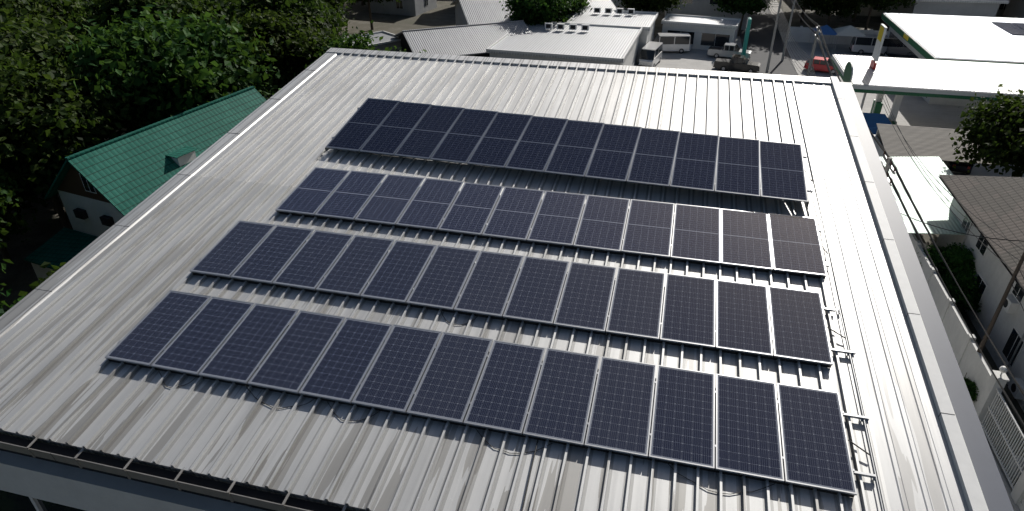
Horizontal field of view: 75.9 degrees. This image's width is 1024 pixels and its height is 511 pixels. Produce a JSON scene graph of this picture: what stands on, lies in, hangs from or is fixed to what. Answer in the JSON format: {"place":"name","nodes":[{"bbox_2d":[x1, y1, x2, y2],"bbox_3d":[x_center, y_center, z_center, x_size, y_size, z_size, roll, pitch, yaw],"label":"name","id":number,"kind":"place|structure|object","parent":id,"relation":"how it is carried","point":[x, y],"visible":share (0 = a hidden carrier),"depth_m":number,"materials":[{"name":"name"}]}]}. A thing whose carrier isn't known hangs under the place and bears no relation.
{"place":"outdoors","nodes":[
{"label":"outdoors","id":0,"kind":"place"},
{"bbox_2d":[0,448,275,510],"bbox_3d":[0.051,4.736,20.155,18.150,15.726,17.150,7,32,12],"label":"rain gutter","id":1,"kind":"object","parent":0,"point":[30,482],"depth_m":11.77,"materials":[{"name":"grey metal"}]},
{"bbox_2d":[0,48,968,510],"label":"roof","id":2,"kind":"structure","parent":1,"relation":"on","point":[64,382],"depth_m":12.97,"materials":[{"name":"metal"}]},
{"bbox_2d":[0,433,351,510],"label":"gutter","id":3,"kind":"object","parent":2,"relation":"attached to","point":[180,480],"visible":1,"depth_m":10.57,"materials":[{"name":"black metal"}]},
{"bbox_2d":[158,310,774,510],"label":"cables","id":4,"kind":"object","parent":2,"relation":"on","point":[486,441],"visible":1,"depth_m":10.55,"materials":[{"name":"black rubber"}]},
{"bbox_2d":[105,290,875,497],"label":"solar panel mounting frame","id":5,"kind":"structure","parent":2,"relation":"on","point":[351,402],"depth_m":11.29,"materials":[{"name":"silver metal"}]},
{"bbox_2d":[107,291,854,491],"bbox_3d":[-1.073,2.122,11.762,13.092,0.023,1.916,7,39,12],"label":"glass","id":6,"kind":"object","parent":5,"relation":"on","point":[815,448],"visible":1,"depth_m":11.50,"materials":[{"name":"blue glass"}]},
{"bbox_2d":[38,50,954,510],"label":"roof hardware","id":7,"kind":"object","parent":2,"relation":"on","point":[828,328],"visible":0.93,"depth_m":12.12,"materials":[{"name":"grey metal"}]},
{"bbox_2d":[190,220,855,367],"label":"solar panel mounting frame","id":8,"kind":"structure","parent":2,"relation":"on","point":[577,328],"depth_m":13.25,"materials":[{"name":"silver metal"}]},
{"bbox_2d":[192,221,831,362],"bbox_3d":[-0.448,0.539,13.754,13.092,0.016,1.916,7,39,12],"label":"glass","id":9,"kind":"object","parent":8,"relation":"on","point":[799,329],"visible":1,"depth_m":13.53,"materials":[{"name":"blue glass"}]},
{"bbox_2d":[275,167,829,278],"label":"solar panel mounting frame","id":10,"kind":"structure","parent":2,"relation":"on","point":[597,249],"depth_m":15.15,"materials":[{"name":"silver metal"}]},
{"bbox_2d":[277,168,825,273],"bbox_3d":[0.582,-0.994,15.659,12.656,0.018,2.056,7,39,12],"label":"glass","id":11,"kind":"object","parent":10,"relation":"on","point":[795,242],"visible":1,"depth_m":15.47,"materials":[{"name":"blue glass"}]},
{"bbox_2d":[325,98,812,212],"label":"solar panel mounting frame","id":12,"kind":"structure","parent":2,"relation":"on","point":[806,203],"depth_m":17.20,"materials":[{"name":"silver metal"}]},
{"bbox_2d":[830,76,1013,510],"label":"roof cap","id":13,"kind":"object","parent":2,"relation":"on","point":[981,481],"visible":0.81,"depth_m":12.30,"materials":[{"name":"white metal"}]},
{"bbox_2d":[0,0,1001,313],"bbox_3d":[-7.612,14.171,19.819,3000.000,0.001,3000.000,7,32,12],"label":"ground","id":14,"kind":"structure","parent":0,"point":[16,276],"depth_m":99.86,"materials":[{"name":"grey concrete"}]},
{"bbox_2d":[0,259,13,290],"bbox_3d":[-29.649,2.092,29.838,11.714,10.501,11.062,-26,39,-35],"label":"bush","id":15,"kind":"object","parent":14,"relation":"on","point":[3,265],"visible":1,"depth_m":32.26,"materials":[{"name":"green plant"}]},
{"bbox_2d":[0,299,17,314],"bbox_3d":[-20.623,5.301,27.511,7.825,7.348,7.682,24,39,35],"label":"bush","id":16,"kind":"object","parent":14,"relation":"on","point":[15,302],"visible":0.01,"depth_m":26.93,"materials":[{"name":"green plant"}]},
{"bbox_2d":[0,288,24,316],"bbox_3d":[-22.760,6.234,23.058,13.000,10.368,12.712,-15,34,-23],"label":"bush","id":17,"kind":"object","parent":14,"relation":"on","point":[8,292],"visible":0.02,"depth_m":25.69,"materials":[{"name":"green plant"}]},
{"bbox_2d":[0,168,50,247],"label":"tree","id":18,"kind":"object","parent":14,"relation":"on","point":[12,220],"visible":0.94,"depth_m":38.02,"materials":[{"name":"green plant"}]},
{"bbox_2d":[0,153,50,261],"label":"tree","id":19,"kind":"object","parent":14,"relation":"on","point":[22,197],"visible":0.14,"depth_m":39.59,"materials":[{"name":"green plant"}]},
{"bbox_2d":[18,261,65,295],"bbox_3d":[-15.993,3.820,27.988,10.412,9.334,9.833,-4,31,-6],"label":"bush","id":20,"kind":"object","parent":14,"relation":"on","point":[37,283],"visible":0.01,"depth_m":27.16,"materials":[{"name":"green plant"}]},
{"bbox_2d":[0,6,95,187],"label":"tree","id":21,"kind":"object","parent":14,"relation":"on","point":[42,40],"visible":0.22,"depth_m":46.22,"materials":[{"name":"green plant"}]},
{"bbox_2d":[0,0,95,39],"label":"tree","id":22,"kind":"object","parent":14,"relation":"on","point":[40,9],"visible":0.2,"depth_m":56.00,"materials":[{"name":"green plant"}]},
{"bbox_2d":[0,44,134,228],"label":"tree","id":23,"kind":"object","parent":14,"relation":"on","point":[50,120],"visible":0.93,"depth_m":39.77,"materials":[{"name":"green plant"}]},
{"bbox_2d":[74,0,100,14],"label":"tree","id":24,"kind":"object","parent":14,"relation":"on","point":[87,1],"visible":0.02,"depth_m":66.98,"materials":[{"name":"green plant"}]},
{"bbox_2d":[24,146,197,279],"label":"house","id":25,"kind":"structure","parent":14,"relation":"on","point":[64,244],"depth_m":38.27,"materials":[{"name":"tile"}]},
{"bbox_2d":[96,128,126,140],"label":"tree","id":26,"kind":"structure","parent":14,"relation":"on","point":[123,133],"depth_m":57.92,"materials":[{"name":"plant"}]},
{"bbox_2d":[53,0,245,40],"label":"tree","id":27,"kind":"object","parent":14,"relation":"on","point":[104,13],"visible":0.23,"depth_m":53.72,"materials":[{"name":"green plant"}]},
{"bbox_2d":[44,86,266,236],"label":"green house","id":28,"kind":"structure","parent":14,"relation":"on","point":[117,179],"depth_m":38.06,"materials":[{"name":"tile"}]},
{"bbox_2d":[31,3,291,137],"bbox_3d":[-25.449,-11.651,49.298,16.950,13.825,17.334,20,37,30],"label":"tree","id":29,"kind":"object","parent":14,"relation":"on","point":[163,68],"visible":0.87,"depth_m":44.59,"materials":[{"name":"green plant"}]},
{"bbox_2d":[201,0,348,39],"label":"tree","id":30,"kind":"object","parent":14,"relation":"on","point":[319,12],"visible":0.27,"depth_m":59.55,"materials":[{"name":"green plant"}]},
{"bbox_2d":[226,7,352,97],"bbox_3d":[-19.497,-15.512,57.389,12.162,11.998,12.563,-20,36,-29],"label":"tree","id":31,"kind":"object","parent":14,"relation":"on","point":[294,44],"visible":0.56,"depth_m":53.33,"materials":[{"name":"green plant"}]},
{"bbox_2d":[320,0,355,32],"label":"tree","id":32,"kind":"object","parent":14,"relation":"on","point":[335,4],"visible":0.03,"depth_m":74.18,"materials":[{"name":"green plant"}]},
{"bbox_2d":[273,20,426,88],"bbox_3d":[-12.206,-13.017,54.087,12.364,11.084,11.676,1,31,3],"label":"tree","id":33,"kind":"object","parent":14,"relation":"on","point":[359,41],"visible":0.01,"depth_m":52.73,"materials":[{"name":"green plant"}]},
{"bbox_2d":[343,31,400,51],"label":"shed","id":34,"kind":"object","parent":14,"relation":"on","point":[389,40],"visible":0.14,"depth_m":81.19,"materials":[{"name":"metal"}]},
{"bbox_2d":[351,0,399,29],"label":"tree","id":35,"kind":"object","parent":14,"relation":"on","point":[369,8],"visible":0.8,"depth_m":98.11,"materials":[{"name":"green plant"}]},
{"bbox_2d":[370,0,436,15],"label":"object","id":36,"kind":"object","parent":14,"relation":"on","point":[410,7],"visible":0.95,"depth_m":109.65,"materials":[{"name":"grey glass"}]},
{"bbox_2d":[393,20,532,56],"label":"building roof","id":37,"kind":"structure","parent":14,"relation":"on","point":[477,40],"depth_m":76.82,"materials":[{"name":"white metal"}]},
{"bbox_2d":[450,0,615,25],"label":"building","id":38,"kind":"structure","parent":14,"relation":"on","point":[469,12],"depth_m":88.67,"materials":[{"name":"grey metal"}]},
{"bbox_2d":[499,0,577,25],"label":"tree","id":39,"kind":"object","parent":14,"relation":"on","point":[535,12],"visible":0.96,"depth_m":82.74,"materials":[{"name":"green plant"}]},
{"bbox_2d":[486,22,642,65],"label":"building","id":40,"kind":"structure","parent":14,"relation":"on","point":[606,44],"depth_m":74.62,"materials":[{"name":"white metal"}]},
{"bbox_2d":[545,7,634,30],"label":"roof vents","id":41,"kind":"object","parent":40,"relation":"on","point":[584,27],"visible":1,"depth_m":80.30,"materials":[{"name":"white metal"}]},
{"bbox_2d":[563,0,592,15],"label":"tree","id":42,"kind":"object","parent":14,"relation":"on","point":[583,3],"visible":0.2,"depth_m":88.13,"materials":[{"name":"green plant"}]},
{"bbox_2d":[567,10,658,61],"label":"building","id":43,"kind":"structure","parent":14,"relation":"on","point":[645,20],"depth_m":85.45,"materials":[{"name":"white metal"}]},
{"bbox_2d":[614,0,685,14],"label":"tree","id":44,"kind":"object","parent":14,"relation":"on","point":[648,5],"visible":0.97,"depth_m":92.19,"materials":[{"name":"green plant"}]},
{"bbox_2d":[636,38,746,72],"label":"shop lot","id":45,"kind":"structure","parent":14,"relation":"on","point":[697,59],"depth_m":84.29,"materials":[{"name":"concrete"}]},
{"bbox_2d":[638,41,662,66],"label":"minibus","id":46,"kind":"object","parent":45,"relation":"on","point":[651,54],"visible":0.95,"depth_m":80.60,"materials":[{"name":"white metal"}]},
{"bbox_2d":[652,33,690,53],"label":"minibus","id":47,"kind":"object","parent":45,"relation":"on","point":[680,43],"visible":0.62,"depth_m":86.74,"materials":[{"name":"white metal"}]},
{"bbox_2d":[661,14,740,49],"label":"shop","id":48,"kind":"structure","parent":45,"relation":"on","point":[705,32],"depth_m":88.44,"materials":[{"name":"white metal"}]},
{"bbox_2d":[707,42,751,58],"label":"pickup","id":49,"kind":"object","parent":45,"relation":"on","point":[728,49],"visible":0.8,"depth_m":84.33,"materials":[{"name":"silver metal"}]},
{"bbox_2d":[713,54,760,72],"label":"pickup","id":50,"kind":"object","parent":45,"relation":"on","point":[739,62],"visible":0.99,"depth_m":79.10,"materials":[{"name":"black metal"}]},
{"bbox_2d":[665,0,747,29],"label":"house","id":51,"kind":"structure","parent":14,"relation":"on","point":[700,7],"depth_m":98.68,"materials":[{"name":"grey tile"}]},
{"bbox_2d":[797,0,865,25],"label":"tree","id":52,"kind":"object","parent":14,"relation":"on","point":[845,8],"visible":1,"depth_m":90.31,"materials":[{"name":"green plant"}]},
{"bbox_2d":[852,3,888,16],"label":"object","id":53,"kind":"object","parent":14,"relation":"on","point":[865,11],"visible":0.22,"depth_m":106.77,"materials":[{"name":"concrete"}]},
{"bbox_2d":[736,0,1013,509],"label":"soi","id":54,"kind":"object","parent":14,"relation":"on","point":[773,12],"depth_m":100.92,"materials":[{"name":"concrete"}]},
{"bbox_2d":[712,0,774,35],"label":"tree","id":55,"kind":"object","parent":54,"relation":"on","point":[743,7],"visible":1,"depth_m":91.72,"materials":[{"name":"green plant"}]},
{"bbox_2d":[806,24,820,75],"bbox_3d":[24.886,-14.050,55.929,0.320,10.600,2.200,7,32,12],"label":"pole","id":56,"kind":"object","parent":54,"relation":"on","point":[813,49],"visible":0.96,"depth_m":54.13,"materials":[{"name":"concrete"}]},
{"bbox_2d":[881,151,895,185],"bbox_3d":[17.678,-0.150,33.313,0.320,10.300,2.200,7,32,12],"label":"pole","id":57,"kind":"object","parent":54,"relation":"on","point":[888,166],"visible":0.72,"depth_m":30.71,"materials":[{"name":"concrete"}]},
{"bbox_2d":[908,233,1023,510],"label":"boundary wall","id":58,"kind":"structure","parent":54,"relation":"on","point":[972,363],"depth_m":30.11,"materials":[{"name":"white concrete"}]},
{"bbox_2d":[963,376,978,402],"bbox_3d":[21.635,6.482,31.069,1.722,1.244,1.690,13,34,21],"label":"bush","id":59,"kind":"object","parent":54,"relation":"on","point":[971,386],"visible":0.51,"depth_m":30.72,"materials":[{"name":"green plant"}]},
{"bbox_2d":[965,252,1023,376],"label":"wood pole","id":60,"kind":"object","parent":54,"relation":"on","point":[998,309],"visible":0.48,"depth_m":29.58,"materials":[{"name":"brown wood"}]},
{"bbox_2d":[880,90,1023,310],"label":"utility cables","id":61,"kind":"object","parent":60,"relation":"attached to","point":[956,209],"visible":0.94,"depth_m":32.92,"materials":[{"name":"black rubber"}]},
{"bbox_2d":[991,451,1019,510],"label":"soi edge","id":62,"kind":"object","parent":54,"relation":"on","point":[1014,505],"visible":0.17,"depth_m":26.90,"materials":[{"name":"white paint"}]},
{"bbox_2d":[851,0,916,29],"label":"tree","id":63,"kind":"object","parent":14,"relation":"on","point":[874,3],"visible":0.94,"depth_m":89.83,"materials":[{"name":"green plant"}]},
{"bbox_2d":[779,32,1023,176],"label":"forecourt","id":64,"kind":"structure","parent":14,"relation":"on","point":[917,111],"depth_m":68.16,"materials":[{"name":"concrete"}]},
{"bbox_2d":[741,17,886,109],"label":"signs","id":65,"kind":"object","parent":64,"relation":"on","point":[848,73],"visible":0.59,"depth_m":60.34,"materials":[{"name":"silver metal"}]},
{"bbox_2d":[804,56,837,74],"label":"red car","id":66,"kind":"object","parent":64,"relation":"on","point":[819,63],"visible":0.55,"depth_m":78.85,"materials":[{"name":"red metal"}]},
{"bbox_2d":[788,25,890,136],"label":"props","id":67,"kind":"object","parent":64,"relation":"on","point":[843,35],"visible":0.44,"depth_m":88.38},
{"bbox_2d":[849,34,889,54],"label":"van","id":68,"kind":"object","parent":64,"relation":"on","point":[866,43],"visible":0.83,"depth_m":85.77,"materials":[{"name":"white metal"}]},
{"bbox_2d":[831,54,1023,124],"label":"canopy","id":69,"kind":"object","parent":64,"relation":"on","point":[898,78],"visible":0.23,"depth_m":58.95,"materials":[{"name":"white metal"}]},
{"bbox_2d":[881,13,1023,106],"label":"canopy roof","id":70,"kind":"structure","parent":64,"relation":"on","point":[963,38],"depth_m":73.89,"materials":[{"name":"white paint"}]},
{"bbox_2d":[947,161,973,173],"bbox_3d":[37.185,-8.106,54.759,1.752,1.512,4.200,13,34,20],"label":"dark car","id":71,"kind":"object","parent":64,"relation":"on","point":[962,167],"visible":0.2,"depth_m":53.22,"materials":[{"name":"black metal"}]},
{"bbox_2d":[872,123,999,234],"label":"lean-to roofs","id":72,"kind":"structure","parent":14,"relation":"on","point":[932,148],"depth_m":46.61,"materials":[{"name":"silver metal"}]},
{"bbox_2d":[888,0,1008,16],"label":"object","id":73,"kind":"object","parent":14,"relation":"on","point":[982,8],"visible":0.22,"depth_m":92.48,"materials":[{"name":"white metal"}]},
{"bbox_2d":[915,234,1023,485],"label":"fence","id":74,"kind":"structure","parent":14,"relation":"on","point":[985,351],"depth_m":30.95,"materials":[{"name":"grey metal"}]},
{"bbox_2d":[918,242,976,278],"bbox_3d":[25.858,0.824,38.529,4.302,3.165,4.382,-3,31,-4],"label":"bush","id":75,"kind":"object","parent":74,"relation":"on","point":[957,258],"visible":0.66,"depth_m":37.66,"materials":[{"name":"green plant"}]},
{"bbox_2d":[938,270,981,313],"bbox_3d":[25.198,2.182,36.945,3.380,2.487,3.443,-3,31,-5],"label":"bush","id":76,"kind":"object","parent":74,"relation":"on","point":[968,285],"visible":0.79,"depth_m":36.19,"materials":[{"name":"green plant"}]},
{"bbox_2d":[936,175,1023,411],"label":"white house","id":77,"kind":"structure","parent":14,"relation":"on","point":[996,203],"depth_m":35.41,"materials":[{"name":"white paint"}]},
{"bbox_2d":[921,222,1023,477],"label":"wall clutter","id":78,"kind":"object","parent":77,"relation":"attached to","point":[1011,304],"depth_m":31.54,"materials":[{"name":"white paint"}]},
{"bbox_2d":[949,84,1023,176],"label":"tree","id":79,"kind":"object","parent":14,"relation":"on","point":[995,134],"visible":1,"depth_m":45.03,"materials":[{"name":"green plant"}]},
{"bbox_2d":[996,4,1006,15],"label":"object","id":80,"kind":"object","parent":14,"relation":"on","point":[1000,10],"visible":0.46,"depth_m":106.32,"materials":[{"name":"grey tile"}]},
{"bbox_2d":[1002,0,1023,17],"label":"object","id":81,"kind":"object","parent":14,"relation":"on","point":[1014,8],"visible":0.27,"depth_m":95.99,"materials":[{"name":"concrete"}]},
{"bbox_2d":[327,99,806,200],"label":"solar panels","id":82,"kind":"object","parent":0,"point":[782,172],"visible":1,"depth_m":17.33,"materials":[{"name":"blue glass"}]},
{"bbox_2d":[611,0,641,10],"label":"tree","id":83,"kind":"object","parent":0,"point":[616,3],"depth_m":99.56,"materials":[{"name":"green plant"}]},
{"bbox_2d":[740,6,797,75],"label":"soi asphalt","id":84,"kind":"structure","parent":0,"point":[760,35],"depth_m":90.36,"materials":[{"name":"grey asphalt"}]},
{"bbox_2d":[765,0,781,73],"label":"pole","id":85,"kind":"object","parent":84,"relation":"on","point":[771,47],"visible":0.99,"depth_m":76.92,"materials":[{"name":"concrete"}]},
{"bbox_2d":[781,0,794,60],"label":"pole","id":86,"kind":"object","parent":84,"relation":"on","point":[787,34],"visible":1,"depth_m":81.98,"materials":[{"name":"concrete"}]},
{"bbox_2d":[765,0,1023,426],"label":"wires","id":87,"kind":"object","parent":86,"relation":"attached to","point":[916,210],"visible":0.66,"depth_m":27.70,"materials":[{"name":"black rubber"}]},
{"bbox_2d":[800,5,805,21],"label":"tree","id":88,"kind":"object","parent":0,"point":[802,16],"visible":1,"depth_m":102.90,"materials":[{"name":"green plant"}]}
]}

